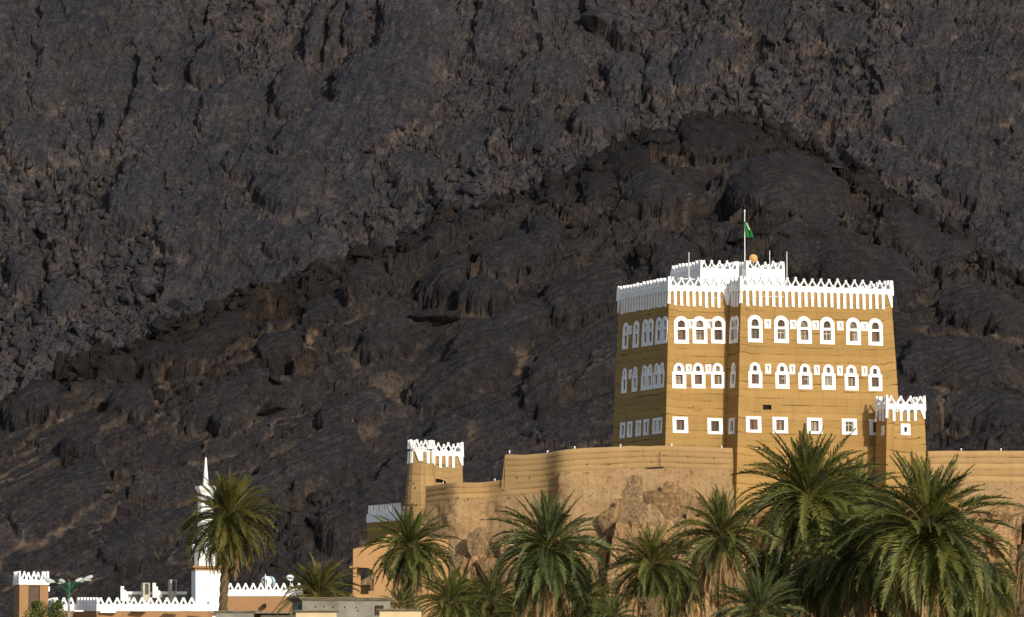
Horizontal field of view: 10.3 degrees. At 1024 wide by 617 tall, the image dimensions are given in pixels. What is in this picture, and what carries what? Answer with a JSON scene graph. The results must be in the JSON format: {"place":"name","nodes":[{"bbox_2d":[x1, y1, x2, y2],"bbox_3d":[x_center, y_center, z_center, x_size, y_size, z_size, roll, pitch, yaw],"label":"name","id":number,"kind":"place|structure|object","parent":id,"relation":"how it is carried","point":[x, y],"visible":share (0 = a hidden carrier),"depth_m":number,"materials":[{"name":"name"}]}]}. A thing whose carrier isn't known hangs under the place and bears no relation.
{"place":"outdoors","nodes":[
{"label":"outdoors","id":0,"kind":"place"},
{"bbox_2d":[13,571,49,616],"bbox_3d":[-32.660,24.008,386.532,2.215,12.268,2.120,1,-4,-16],"label":"gate tower","id":1,"kind":"structure","parent":0,"point":[27,592],"depth_m":386.00,"materials":[{"name":"paint"}]},
{"bbox_2d":[28,586,39,607],"bbox_3d":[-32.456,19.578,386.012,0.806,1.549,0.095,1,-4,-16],"label":"door","id":2,"kind":"structure","parent":1,"relation":"in","point":[33,591],"depth_m":385.97,"materials":[{"name":"brown wood"}]},
{"bbox_2d":[48,583,301,616],"bbox_3d":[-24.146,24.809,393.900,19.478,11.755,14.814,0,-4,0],"label":"mosque","id":3,"kind":"structure","parent":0,"point":[264,602],"depth_m":390.49,"materials":[{"name":"paint"}]},
{"bbox_2d":[141,583,149,603],"bbox_3d":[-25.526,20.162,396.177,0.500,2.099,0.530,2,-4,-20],"label":"air conditioner","id":4,"kind":"object","parent":3,"relation":"on","point":[145,591],"visible":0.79,"depth_m":395.99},
{"bbox_2d":[168,580,176,603],"bbox_3d":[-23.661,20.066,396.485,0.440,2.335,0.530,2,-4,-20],"label":"air conditioner","id":5,"kind":"object","parent":3,"relation":"on","point":[172,589],"visible":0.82,"depth_m":396.30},
{"bbox_2d":[261,574,274,589],"bbox_3d":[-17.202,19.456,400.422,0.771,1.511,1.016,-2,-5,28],"label":"water tank","id":6,"kind":"object","parent":3,"relation":"on","point":[265,579],"visible":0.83,"depth_m":400.16,"materials":[{"name":"white paint"}]},
{"bbox_2d":[213,611,256,616],"bbox_3d":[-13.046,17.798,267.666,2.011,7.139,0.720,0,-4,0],"label":"parapet wall","id":7,"kind":"structure","parent":0,"point":[234,613],"depth_m":267.66,"materials":[{"name":"grey concrete"}]},
{"bbox_2d":[294,610,338,616],"bbox_3d":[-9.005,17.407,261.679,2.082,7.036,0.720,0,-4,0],"label":"parapet wall","id":8,"kind":"structure","parent":0,"point":[316,613],"depth_m":261.67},
{"bbox_2d":[288,597,394,616],"bbox_3d":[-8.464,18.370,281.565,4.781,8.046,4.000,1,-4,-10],"label":"concrete building","id":9,"kind":"structure","parent":0,"point":[357,606],"depth_m":280.09,"materials":[{"name":"grey concrete"}]},
{"bbox_2d":[377,609,423,616],"bbox_3d":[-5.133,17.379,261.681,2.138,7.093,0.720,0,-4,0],"label":"parapet wall","id":10,"kind":"structure","parent":0,"point":[400,612],"depth_m":261.67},
{"bbox_2d":[0,0,1023,399],"bbox_3d":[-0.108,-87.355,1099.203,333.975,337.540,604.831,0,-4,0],"label":"mountain","id":11,"kind":"structure","parent":0,"point":[264,158],"depth_m":917.26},
{"bbox_2d":[132,276,158,296],"bbox_3d":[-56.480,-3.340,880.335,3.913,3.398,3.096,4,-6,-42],"label":"boulder","id":12,"kind":"object","parent":11,"relation":"on","point":[144,286],"visible":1,"depth_m":879.29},
{"bbox_2d":[166,297,193,311],"bbox_3d":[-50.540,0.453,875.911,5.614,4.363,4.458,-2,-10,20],"label":"boulder","id":13,"kind":"object","parent":11,"relation":"on","point":[178,304],"visible":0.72,"depth_m":874.76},
{"bbox_2d":[0,0,1020,395],"bbox_3d":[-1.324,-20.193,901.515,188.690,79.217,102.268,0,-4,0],"label":"mountain scree","id":14,"kind":"structure","parent":11,"relation":"on","point":[464,182],"depth_m":893.55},
{"bbox_2d":[580,9,612,35],"bbox_3d":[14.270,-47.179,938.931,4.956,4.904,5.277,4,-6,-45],"label":"boulder","id":15,"kind":"object","parent":11,"relation":"on","point":[595,22],"visible":1,"depth_m":937.74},
{"bbox_2d":[638,16,666,32],"bbox_3d":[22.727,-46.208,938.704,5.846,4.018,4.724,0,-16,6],"label":"boulder","id":16,"kind":"object","parent":11,"relation":"on","point":[651,23],"visible":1,"depth_m":936.94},
{"bbox_2d":[0,107,1023,616],"bbox_3d":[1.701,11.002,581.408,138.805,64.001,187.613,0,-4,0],"label":"hill","id":17,"kind":"structure","parent":0,"point":[518,357],"depth_m":531.24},
{"bbox_2d":[257,402,286,415],"bbox_3d":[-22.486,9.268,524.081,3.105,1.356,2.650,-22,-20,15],"label":"boulder","id":18,"kind":"object","parent":17,"relation":"on","point":[269,408],"visible":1,"depth_m":523.24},
{"bbox_2d":[407,308,460,326],"bbox_3d":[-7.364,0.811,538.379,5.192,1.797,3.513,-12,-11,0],"label":"boulder","id":19,"kind":"object","parent":17,"relation":"on","point":[435,317],"visible":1,"depth_m":537.25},
{"bbox_2d":[452,209,477,221],"bbox_3d":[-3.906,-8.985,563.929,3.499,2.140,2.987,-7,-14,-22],"label":"boulder","id":20,"kind":"object","parent":17,"relation":"on","point":[457,217],"visible":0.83,"depth_m":563.77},
{"bbox_2d":[0,110,1023,567],"bbox_3d":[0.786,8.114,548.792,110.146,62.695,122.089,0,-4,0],"label":"hill scree","id":21,"kind":"structure","parent":17,"relation":"on","point":[360,252],"depth_m":556.26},
{"bbox_2d":[610,202,638,222],"bbox_3d":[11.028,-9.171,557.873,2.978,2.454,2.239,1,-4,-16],"label":"boulder","id":22,"kind":"object","parent":17,"relation":"on","point":[623,211],"visible":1,"depth_m":556.87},
{"bbox_2d":[642,132,675,144],"bbox_3d":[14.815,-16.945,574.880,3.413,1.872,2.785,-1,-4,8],"label":"boulder","id":23,"kind":"object","parent":17,"relation":"on","point":[660,138],"visible":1,"depth_m":573.89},
{"bbox_2d":[684,234,710,256],"bbox_3d":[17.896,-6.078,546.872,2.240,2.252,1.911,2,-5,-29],"label":"boulder","id":24,"kind":"object","parent":17,"relation":"on","point":[703,246],"visible":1,"depth_m":546.29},
{"bbox_2d":[727,227,748,245],"bbox_3d":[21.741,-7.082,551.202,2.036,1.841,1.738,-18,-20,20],"label":"boulder","id":25,"kind":"object","parent":17,"relation":"on","point":[736,236],"visible":0.96,"depth_m":550.67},
{"bbox_2d":[761,117,780,131],"bbox_3d":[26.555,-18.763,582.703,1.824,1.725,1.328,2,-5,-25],"label":"boulder","id":26,"kind":"object","parent":17,"relation":"on","point":[769,122],"visible":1,"depth_m":582.30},
{"bbox_2d":[803,226,825,236],"bbox_3d":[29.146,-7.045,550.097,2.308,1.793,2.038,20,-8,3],"label":"boulder","id":27,"kind":"object","parent":17,"relation":"on","point":[814,231],"visible":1,"depth_m":549.33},
{"bbox_2d":[942,217,961,231],"bbox_3d":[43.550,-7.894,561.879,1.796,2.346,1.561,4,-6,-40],"label":"boulder","id":28,"kind":"object","parent":17,"relation":"on","point":[951,223],"visible":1,"depth_m":561.48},
{"bbox_2d":[1014,544,1023,616],"bbox_3d":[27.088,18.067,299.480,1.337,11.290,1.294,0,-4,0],"label":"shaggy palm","id":29,"kind":"object","parent":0,"point":[1020,584],"visible":1,"depth_m":299.45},
{"label":"ground","id":30,"kind":"structure","parent":0,"visible":0},
{"bbox_2d":[22,599,73,616],"bbox_3d":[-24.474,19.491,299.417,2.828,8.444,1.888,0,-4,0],"label":"tree","id":31,"kind":"object","parent":30,"relation":"on","point":[56,608],"visible":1,"depth_m":299.49,"materials":[{"name":"green plant"}]},
{"bbox_2d":[45,575,92,616],"bbox_3d":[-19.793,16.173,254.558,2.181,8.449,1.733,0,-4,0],"label":"street lamp","id":32,"kind":"object","parent":30,"relation":"on","point":[69,589],"visible":1,"depth_m":254.65,"materials":[{"name":"metal"}]},
{"bbox_2d":[188,441,220,616],"bbox_3d":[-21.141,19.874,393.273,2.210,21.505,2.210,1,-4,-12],"label":"minaret","id":33,"kind":"object","parent":30,"relation":"on","point":[205,583],"visible":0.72,"depth_m":392.57,"materials":[{"name":"white paint"}]},
{"bbox_2d":[178,466,288,610],"bbox_3d":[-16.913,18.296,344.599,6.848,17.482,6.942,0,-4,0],"label":"date palm","id":34,"kind":"object","parent":30,"relation":"on","point":[230,527],"visible":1,"depth_m":344.33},
{"bbox_2d":[275,553,368,615],"bbox_3d":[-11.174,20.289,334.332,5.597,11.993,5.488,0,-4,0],"label":"date palm","id":35,"kind":"object","parent":30,"relation":"on","point":[317,586],"visible":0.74,"depth_m":334.31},
{"bbox_2d":[366,503,404,576],"bbox_3d":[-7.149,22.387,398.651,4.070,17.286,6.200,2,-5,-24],"label":"house","id":36,"kind":"structure","parent":30,"relation":"on","point":[380,510],"depth_m":399.22,"materials":[{"name":"white paint"}]},
{"bbox_2d":[349,533,447,616],"bbox_3d":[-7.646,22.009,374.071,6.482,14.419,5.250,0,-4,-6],"label":"house","id":37,"kind":"structure","parent":30,"relation":"on","point":[364,559],"depth_m":371.94,"materials":[{"name":"beige paint"}]},
{"bbox_2d":[383,584,424,613],"bbox_3d":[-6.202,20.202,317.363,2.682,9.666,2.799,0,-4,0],"label":"date palm","id":38,"kind":"object","parent":30,"relation":"on","point":[400,599],"visible":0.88,"depth_m":317.47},
{"bbox_2d":[357,503,463,608],"bbox_3d":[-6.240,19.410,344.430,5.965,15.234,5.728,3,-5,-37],"label":"date palm","id":39,"kind":"object","parent":30,"relation":"on","point":[412,558],"visible":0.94,"depth_m":344.26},
{"bbox_2d":[409,563,488,616],"bbox_3d":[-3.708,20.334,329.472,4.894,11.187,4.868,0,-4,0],"label":"date palm","id":40,"kind":"object","parent":30,"relation":"on","point":[449,607],"visible":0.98,"depth_m":329.25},
{"bbox_2d":[434,573,490,616],"bbox_3d":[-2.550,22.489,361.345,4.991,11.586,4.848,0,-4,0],"label":"date palm","id":41,"kind":"object","parent":30,"relation":"on","point":[465,590],"visible":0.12,"depth_m":361.19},
{"bbox_2d":[457,564,522,616],"bbox_3d":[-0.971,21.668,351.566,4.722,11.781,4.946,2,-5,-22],"label":"date palm","id":42,"kind":"object","parent":30,"relation":"on","point":[483,607],"visible":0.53,"depth_m":351.36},
{"bbox_2d":[489,584,544,616],"bbox_3d":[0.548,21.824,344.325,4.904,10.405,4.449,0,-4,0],"label":"date palm","id":43,"kind":"object","parent":30,"relation":"on","point":[511,608],"visible":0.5,"depth_m":344.36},
{"bbox_2d":[481,490,620,616],"bbox_3d":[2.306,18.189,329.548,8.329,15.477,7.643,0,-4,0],"label":"date palm","id":44,"kind":"object","parent":30,"relation":"on","point":[551,566],"visible":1,"depth_m":329.02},
{"bbox_2d":[555,559,631,616],"bbox_3d":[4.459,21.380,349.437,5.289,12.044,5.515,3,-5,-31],"label":"date palm","id":45,"kind":"object","parent":30,"relation":"on","point":[581,610],"visible":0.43,"depth_m":349.04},
{"bbox_2d":[584,590,639,616],"bbox_3d":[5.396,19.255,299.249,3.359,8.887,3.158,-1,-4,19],"label":"date palm","id":46,"kind":"object","parent":30,"relation":"on","point":[614,609],"visible":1,"depth_m":299.38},
{"bbox_2d":[638,595,661,616],"bbox_3d":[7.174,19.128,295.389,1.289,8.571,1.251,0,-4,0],"label":"palm stump","id":47,"kind":"object","parent":30,"relation":"on","point":[651,605],"visible":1,"depth_m":295.39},
{"bbox_2d":[597,521,704,616],"bbox_3d":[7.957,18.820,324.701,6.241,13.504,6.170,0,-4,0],"label":"date palm","id":48,"kind":"object","parent":30,"relation":"on","point":[650,579],"visible":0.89,"depth_m":324.23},
{"bbox_2d":[636,563,707,616],"bbox_3d":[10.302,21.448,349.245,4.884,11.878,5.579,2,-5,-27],"label":"date palm","id":49,"kind":"object","parent":30,"relation":"on","point":[683,607],"visible":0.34,"depth_m":349.05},
{"bbox_2d":[352,508,1023,616],"bbox_3d":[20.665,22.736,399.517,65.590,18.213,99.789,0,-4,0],"label":"rock outcrop","id":50,"kind":"object","parent":30,"relation":"on","point":[625,530],"visible":0.15,"depth_m":389.90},
{"bbox_2d":[404,439,435,535],"bbox_3d":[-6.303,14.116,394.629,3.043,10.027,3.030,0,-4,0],"label":"round tower","id":51,"kind":"structure","parent":50,"relation":"on","point":[421,469],"depth_m":394.04,"materials":[{"name":"white paint"}]},
{"bbox_2d":[429,442,463,495],"bbox_3d":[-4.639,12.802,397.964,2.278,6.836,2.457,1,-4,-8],"label":"square tower","id":52,"kind":"structure","parent":50,"relation":"on","point":[448,466],"depth_m":396.99,"materials":[{"name":"white paint"}]},
{"bbox_2d":[448,556,468,578],"bbox_3d":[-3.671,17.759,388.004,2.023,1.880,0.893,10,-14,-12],"label":"rock","id":53,"kind":"object","parent":50,"relation":"on","point":[460,560],"visible":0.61,"depth_m":387.73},
{"bbox_2d":[467,526,489,557],"bbox_3d":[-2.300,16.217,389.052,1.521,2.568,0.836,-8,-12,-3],"label":"rock","id":54,"kind":"object","parent":50,"relation":"on","point":[477,542],"visible":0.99,"depth_m":388.89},
{"bbox_2d":[423,474,557,555],"bbox_3d":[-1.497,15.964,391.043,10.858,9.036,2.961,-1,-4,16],"label":"fort wall","id":55,"kind":"structure","parent":50,"relation":"on","point":[468,506],"depth_m":391.48,"materials":[{"name":"paint"}]},
{"bbox_2d":[474,558,509,585],"bbox_3d":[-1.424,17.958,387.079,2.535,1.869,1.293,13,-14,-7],"label":"rock","id":56,"kind":"object","parent":50,"relation":"on","point":[482,565],"visible":0.53,"depth_m":386.66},
{"bbox_2d":[598,507,624,544],"bbox_3d":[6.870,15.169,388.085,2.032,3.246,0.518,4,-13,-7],"label":"rock","id":57,"kind":"object","parent":50,"relation":"on","point":[608,518],"visible":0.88,"depth_m":388.00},
{"bbox_2d":[501,446,735,536],"bbox_3d":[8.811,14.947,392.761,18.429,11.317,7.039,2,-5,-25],"label":"fort wall","id":58,"kind":"structure","parent":50,"relation":"on","point":[594,483],"depth_m":391.04,"materials":[{"name":"paint"}]},
{"bbox_2d":[615,498,639,522],"bbox_3d":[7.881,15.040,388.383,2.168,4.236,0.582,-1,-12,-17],"label":"rock","id":59,"kind":"object","parent":50,"relation":"on","point":[629,513],"visible":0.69,"depth_m":388.46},
{"bbox_2d":[620,474,642,505],"bbox_3d":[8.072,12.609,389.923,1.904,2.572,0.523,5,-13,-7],"label":"rock","id":60,"kind":"object","parent":50,"relation":"on","point":[631,493],"visible":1,"depth_m":389.82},
{"bbox_2d":[638,504,666,539],"bbox_3d":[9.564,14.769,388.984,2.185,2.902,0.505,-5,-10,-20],"label":"rock","id":61,"kind":"object","parent":50,"relation":"on","point":[651,515],"visible":0.54,"depth_m":388.88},
{"bbox_2d":[643,490,674,515],"bbox_3d":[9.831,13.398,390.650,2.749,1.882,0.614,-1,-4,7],"label":"rock","id":62,"kind":"object","parent":50,"relation":"on","point":[661,501],"visible":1,"depth_m":390.46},
{"bbox_2d":[662,481,692,518],"bbox_3d":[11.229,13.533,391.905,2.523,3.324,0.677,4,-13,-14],"label":"rock","id":63,"kind":"object","parent":50,"relation":"on","point":[683,498],"visible":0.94,"depth_m":391.84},
{"bbox_2d":[661,515,697,543],"bbox_3d":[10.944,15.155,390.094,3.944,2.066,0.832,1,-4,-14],"label":"rock","id":64,"kind":"object","parent":50,"relation":"on","point":[671,520],"visible":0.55,"depth_m":389.92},
{"bbox_2d":[687,488,705,515],"bbox_3d":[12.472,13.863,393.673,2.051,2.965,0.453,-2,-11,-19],"label":"rock","id":65,"kind":"object","parent":50,"relation":"on","point":[693,493],"visible":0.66,"depth_m":393.74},
{"bbox_2d":[612,260,898,513],"bbox_3d":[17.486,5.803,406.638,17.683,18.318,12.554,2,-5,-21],"label":"palace","id":66,"kind":"structure","parent":50,"relation":"on","point":[708,356],"depth_m":401.95,"materials":[{"name":"yellow paint"}]},
{"bbox_2d":[622,322,628,349],"bbox_3d":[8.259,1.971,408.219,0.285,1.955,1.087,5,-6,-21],"label":"window","id":67,"kind":"structure","parent":66,"relation":"in","point":[626,327],"depth_m":408.37,"materials":[{"name":"white paint"}]},
{"bbox_2d":[621,368,629,393],"bbox_3d":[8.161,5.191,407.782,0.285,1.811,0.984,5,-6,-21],"label":"window","id":68,"kind":"structure","parent":66,"relation":"in","point":[624,375],"depth_m":407.87,"materials":[{"name":"white paint"}]},
{"bbox_2d":[631,367,637,391],"bbox_3d":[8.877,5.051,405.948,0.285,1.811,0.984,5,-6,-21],"label":"window","id":69,"kind":"structure","parent":66,"relation":"in","point":[634,378],"depth_m":406.08,"materials":[{"name":"white paint"}]},
{"bbox_2d":[632,321,639,347],"bbox_3d":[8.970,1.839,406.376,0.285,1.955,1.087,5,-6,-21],"label":"window","id":70,"kind":"structure","parent":66,"relation":"in","point":[635,343],"depth_m":406.58,"materials":[{"name":"white paint"}]},
{"bbox_2d":[641,365,646,390],"bbox_3d":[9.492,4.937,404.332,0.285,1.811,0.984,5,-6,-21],"label":"window","id":71,"kind":"structure","parent":66,"relation":"in","point":[643,376],"depth_m":404.50,"materials":[{"name":"white paint"}]},
{"bbox_2d":[641,319,647,346],"bbox_3d":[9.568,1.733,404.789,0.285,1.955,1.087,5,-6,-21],"label":"window","id":72,"kind":"structure","parent":66,"relation":"in","point":[644,327],"depth_m":404.99,"materials":[{"name":"white paint"}]},
{"bbox_2d":[646,364,652,389],"bbox_3d":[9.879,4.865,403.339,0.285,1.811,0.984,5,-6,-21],"label":"window","id":73,"kind":"structure","parent":66,"relation":"in","point":[649,375],"depth_m":403.41,"materials":[{"name":"white paint"}]},
{"bbox_2d":[647,318,655,345],"bbox_3d":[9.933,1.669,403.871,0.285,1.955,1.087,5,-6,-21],"label":"window","id":74,"kind":"structure","parent":66,"relation":"in","point":[650,326],"depth_m":403.91,"materials":[{"name":"white paint"}]},
{"bbox_2d":[653,363,659,388],"bbox_3d":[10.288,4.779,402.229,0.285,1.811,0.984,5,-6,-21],"label":"window","id":75,"kind":"structure","parent":66,"relation":"in","point":[655,375],"depth_m":402.33,"materials":[{"name":"white paint"}]},
{"bbox_2d":[655,317,662,344],"bbox_3d":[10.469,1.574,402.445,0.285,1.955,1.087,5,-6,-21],"label":"window","id":76,"kind":"structure","parent":66,"relation":"in","point":[658,325],"depth_m":402.63,"materials":[{"name":"white paint"}]},
{"bbox_2d":[658,362,665,387],"bbox_3d":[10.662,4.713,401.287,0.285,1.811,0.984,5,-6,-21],"label":"window","id":77,"kind":"structure","parent":66,"relation":"in","point":[661,377],"depth_m":401.35,"materials":[{"name":"white paint"}]},
{"bbox_2d":[661,316,668,343],"bbox_3d":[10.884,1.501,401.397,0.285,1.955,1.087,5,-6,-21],"label":"window","id":78,"kind":"structure","parent":66,"relation":"in","point":[664,331],"depth_m":401.55,"materials":[{"name":"white paint"}]},
{"bbox_2d":[672,363,685,388],"bbox_3d":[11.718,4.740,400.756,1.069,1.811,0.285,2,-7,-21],"label":"window","id":79,"kind":"structure","parent":66,"relation":"in","point":[678,374],"depth_m":400.66,"materials":[{"name":"white paint"}]},
{"bbox_2d":[672,417,687,432],"bbox_3d":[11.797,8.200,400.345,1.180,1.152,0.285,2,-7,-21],"label":"window","id":80,"kind":"structure","parent":66,"relation":"in","point":[680,424],"depth_m":400.37,"materials":[{"name":"white paint"}]},
{"bbox_2d":[674,316,688,343],"bbox_3d":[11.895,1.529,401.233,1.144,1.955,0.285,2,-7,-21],"label":"window","id":81,"kind":"structure","parent":66,"relation":"in","point":[681,328],"depth_m":401.15,"materials":[{"name":"white paint"}]},
{"bbox_2d":[691,363,705,388],"bbox_3d":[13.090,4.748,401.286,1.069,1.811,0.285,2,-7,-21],"label":"window","id":82,"kind":"structure","parent":66,"relation":"in","point":[698,374],"depth_m":401.25,"materials":[{"name":"white paint"}]},
{"bbox_2d":[691,316,707,343],"bbox_3d":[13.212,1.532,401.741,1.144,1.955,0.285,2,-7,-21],"label":"window","id":83,"kind":"structure","parent":66,"relation":"in","point":[699,330],"depth_m":401.74,"materials":[{"name":"white paint"}]},
{"bbox_2d":[707,418,722,433],"bbox_3d":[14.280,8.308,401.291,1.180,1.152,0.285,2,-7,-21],"label":"window","id":84,"kind":"structure","parent":66,"relation":"in","point":[714,425],"depth_m":401.25,"materials":[{"name":"white paint"}]},
{"bbox_2d":[710,316,725,343],"bbox_3d":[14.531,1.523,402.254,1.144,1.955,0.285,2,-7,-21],"label":"window","id":85,"kind":"structure","parent":66,"relation":"in","point":[718,331],"depth_m":402.23,"materials":[{"name":"white paint"}]},
{"bbox_2d":[711,363,724,388],"bbox_3d":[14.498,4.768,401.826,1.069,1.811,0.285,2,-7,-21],"label":"window","id":86,"kind":"structure","parent":66,"relation":"in","point":[717,374],"depth_m":401.74,"materials":[{"name":"white paint"}]},
{"bbox_2d":[730,362,737,387],"bbox_3d":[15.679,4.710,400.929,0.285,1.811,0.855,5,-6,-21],"label":"window","id":87,"kind":"structure","parent":66,"relation":"in","point":[733,374],"depth_m":401.06,"materials":[{"name":"white paint"}]},
{"bbox_2d":[733,315,738,342],"bbox_3d":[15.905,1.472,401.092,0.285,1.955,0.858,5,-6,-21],"label":"window","id":88,"kind":"structure","parent":66,"relation":"in","point":[736,320],"depth_m":401.25,"materials":[{"name":"white paint"}]},
{"bbox_2d":[745,416,761,432],"bbox_3d":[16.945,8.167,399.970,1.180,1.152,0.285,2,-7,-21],"label":"window","id":89,"kind":"structure","parent":66,"relation":"in","point":[753,423],"depth_m":399.98,"materials":[{"name":"white paint"}]},
{"bbox_2d":[747,362,761,387],"bbox_3d":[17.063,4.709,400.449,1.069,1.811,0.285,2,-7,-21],"label":"window","id":90,"kind":"structure","parent":66,"relation":"in","point":[754,375],"depth_m":400.37,"materials":[{"name":"white paint"}]},
{"bbox_2d":[748,315,762,342],"bbox_3d":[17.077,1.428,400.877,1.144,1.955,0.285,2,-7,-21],"label":"window","id":91,"kind":"structure","parent":66,"relation":"in","point":[755,329],"depth_m":400.86,"materials":[{"name":"white paint"}]},
{"bbox_2d":[772,417,787,432],"bbox_3d":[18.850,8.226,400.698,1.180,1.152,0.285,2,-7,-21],"label":"window","id":92,"kind":"structure","parent":66,"relation":"in","point":[780,424],"depth_m":400.66,"materials":[{"name":"white paint"}]},
{"bbox_2d":[772,316,788,342],"bbox_3d":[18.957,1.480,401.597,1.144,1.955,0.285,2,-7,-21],"label":"window","id":93,"kind":"structure","parent":66,"relation":"in","point":[781,324],"depth_m":401.55,"materials":[{"name":"white paint"}]},
{"bbox_2d":[775,363,788,388],"bbox_3d":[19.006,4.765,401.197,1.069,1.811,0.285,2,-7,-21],"label":"window","id":94,"kind":"structure","parent":66,"relation":"in","point":[782,375],"depth_m":401.15,"materials":[{"name":"white paint"}]},
{"bbox_2d":[796,316,811,343],"bbox_3d":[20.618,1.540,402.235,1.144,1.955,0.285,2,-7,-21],"label":"window","id":95,"kind":"structure","parent":66,"relation":"in","point":[804,327],"depth_m":402.23,"materials":[{"name":"white paint"}]},
{"bbox_2d":[798,364,811,388],"bbox_3d":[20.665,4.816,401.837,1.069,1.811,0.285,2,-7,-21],"label":"window","id":96,"kind":"structure","parent":66,"relation":"in","point":[804,377],"depth_m":401.74,"materials":[{"name":"white paint"}]},
{"bbox_2d":[807,418,822,433],"bbox_3d":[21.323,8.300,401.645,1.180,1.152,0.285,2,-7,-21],"label":"window","id":97,"kind":"structure","parent":66,"relation":"in","point":[814,425],"depth_m":401.64,"materials":[{"name":"white paint"}]},
{"bbox_2d":[820,317,834,343],"bbox_3d":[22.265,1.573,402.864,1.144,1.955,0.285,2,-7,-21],"label":"window","id":98,"kind":"structure","parent":66,"relation":"in","point":[827,331],"depth_m":402.82,"materials":[{"name":"white paint"}]},
{"bbox_2d":[820,364,835,389],"bbox_3d":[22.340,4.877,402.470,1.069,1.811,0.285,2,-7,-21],"label":"window","id":99,"kind":"structure","parent":66,"relation":"in","point":[828,376],"depth_m":402.43,"materials":[{"name":"white paint"}]},
{"bbox_2d":[813,446,878,488],"bbox_3d":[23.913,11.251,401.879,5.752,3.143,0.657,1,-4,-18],"label":"terrace wall","id":100,"kind":"structure","parent":66,"relation":"attached to","point":[866,449],"depth_m":401.94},
{"bbox_2d":[842,418,856,434],"bbox_3d":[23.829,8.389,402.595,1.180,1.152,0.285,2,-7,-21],"label":"window","id":101,"kind":"structure","parent":66,"relation":"in","point":[848,425],"depth_m":402.63,"materials":[{"name":"white paint"}]},
{"bbox_2d":[844,365,858,390],"bbox_3d":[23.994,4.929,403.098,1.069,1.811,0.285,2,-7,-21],"label":"window","id":102,"kind":"structure","parent":66,"relation":"in","point":[851,376],"depth_m":403.02,"materials":[{"name":"white paint"}]},
{"bbox_2d":[846,318,860,344],"bbox_3d":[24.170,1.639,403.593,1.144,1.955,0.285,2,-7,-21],"label":"window","id":103,"kind":"structure","parent":66,"relation":"in","point":[853,326],"depth_m":403.51,"materials":[{"name":"white paint"}]},
{"bbox_2d":[868,419,875,434],"bbox_3d":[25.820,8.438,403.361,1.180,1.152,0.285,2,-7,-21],"label":"window","id":104,"kind":"structure","parent":66,"relation":"in","point":[872,422],"depth_m":403.12,"materials":[{"name":"white paint"}]},
{"bbox_2d":[868,366,881,390],"bbox_3d":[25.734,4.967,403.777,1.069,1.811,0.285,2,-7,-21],"label":"window","id":105,"kind":"structure","parent":66,"relation":"in","point":[874,378],"depth_m":403.71,"materials":[{"name":"white paint"}]},
{"bbox_2d":[868,318,882,345],"bbox_3d":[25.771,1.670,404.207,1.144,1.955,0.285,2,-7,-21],"label":"window","id":106,"kind":"structure","parent":66,"relation":"in","point":[875,326],"depth_m":404.10,"materials":[{"name":"white paint"}]},
{"bbox_2d":[875,395,926,502],"bbox_3d":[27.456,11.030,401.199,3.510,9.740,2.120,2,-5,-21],"label":"turret","id":107,"kind":"object","parent":50,"relation":"on","point":[900,428],"visible":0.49,"depth_m":400.60,"materials":[{"name":"yellow paint"}]},
{"bbox_2d":[927,451,1023,510],"bbox_3d":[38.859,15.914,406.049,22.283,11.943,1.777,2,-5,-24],"label":"fort wall","id":108,"kind":"structure","parent":50,"relation":"on","point":[1004,476],"depth_m":404.32,"materials":[{"name":"paint"}]},
{"bbox_2d":[988,502,1023,523],"bbox_3d":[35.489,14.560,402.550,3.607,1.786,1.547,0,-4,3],"label":"rock","id":109,"kind":"object","parent":50,"relation":"on","point":[1002,512],"visible":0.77,"depth_m":402.04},
{"bbox_2d":[666,484,785,616],"bbox_3d":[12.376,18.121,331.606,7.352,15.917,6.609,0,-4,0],"label":"date palm","id":110,"kind":"object","parent":30,"relation":"on","point":[723,550],"visible":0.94,"depth_m":331.15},
{"bbox_2d":[707,565,808,616],"bbox_3d":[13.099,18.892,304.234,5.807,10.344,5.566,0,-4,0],"label":"date palm","id":111,"kind":"object","parent":30,"relation":"on","point":[759,595],"visible":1,"depth_m":304.23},
{"bbox_2d":[740,547,803,616],"bbox_3d":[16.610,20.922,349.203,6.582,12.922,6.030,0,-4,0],"label":"date palm","id":112,"kind":"object","parent":30,"relation":"on","point":[762,568],"visible":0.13,"depth_m":348.86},
{"bbox_2d":[730,423,890,616],"bbox_3d":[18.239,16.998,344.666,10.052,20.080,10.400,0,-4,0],"label":"date palm","id":113,"kind":"object","parent":30,"relation":"on","point":[803,495],"visible":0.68,"depth_m":343.93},
{"bbox_2d":[761,551,871,616],"bbox_3d":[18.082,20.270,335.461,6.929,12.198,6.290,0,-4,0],"label":"date palm","id":114,"kind":"object","parent":30,"relation":"on","point":[815,605],"visible":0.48,"depth_m":334.85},
{"bbox_2d":[787,492,901,616],"bbox_3d":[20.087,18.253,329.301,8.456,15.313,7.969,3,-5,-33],"label":"date palm","id":115,"kind":"object","parent":30,"relation":"on","point":[842,561],"visible":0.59,"depth_m":328.98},
{"bbox_2d":[829,452,904,616],"bbox_3d":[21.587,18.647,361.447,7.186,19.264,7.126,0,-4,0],"label":"date palm","id":116,"kind":"object","parent":30,"relation":"on","point":[870,478],"visible":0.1,"depth_m":361.83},
{"bbox_2d":[852,582,912,616],"bbox_3d":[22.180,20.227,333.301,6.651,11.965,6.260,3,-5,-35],"label":"date palm","id":117,"kind":"object","parent":30,"relation":"on","point":[884,614],"visible":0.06,"depth_m":332.94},
{"bbox_2d":[832,450,1023,616],"bbox_3d":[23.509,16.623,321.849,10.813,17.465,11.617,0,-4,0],"label":"date palm","id":118,"kind":"object","parent":30,"relation":"on","point":[923,544],"visible":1,"depth_m":320.48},
{"bbox_2d":[942,558,1017,616],"bbox_3d":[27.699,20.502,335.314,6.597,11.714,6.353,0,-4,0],"label":"date palm","id":119,"kind":"object","parent":30,"relation":"on","point":[1003,591],"visible":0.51,"depth_m":334.44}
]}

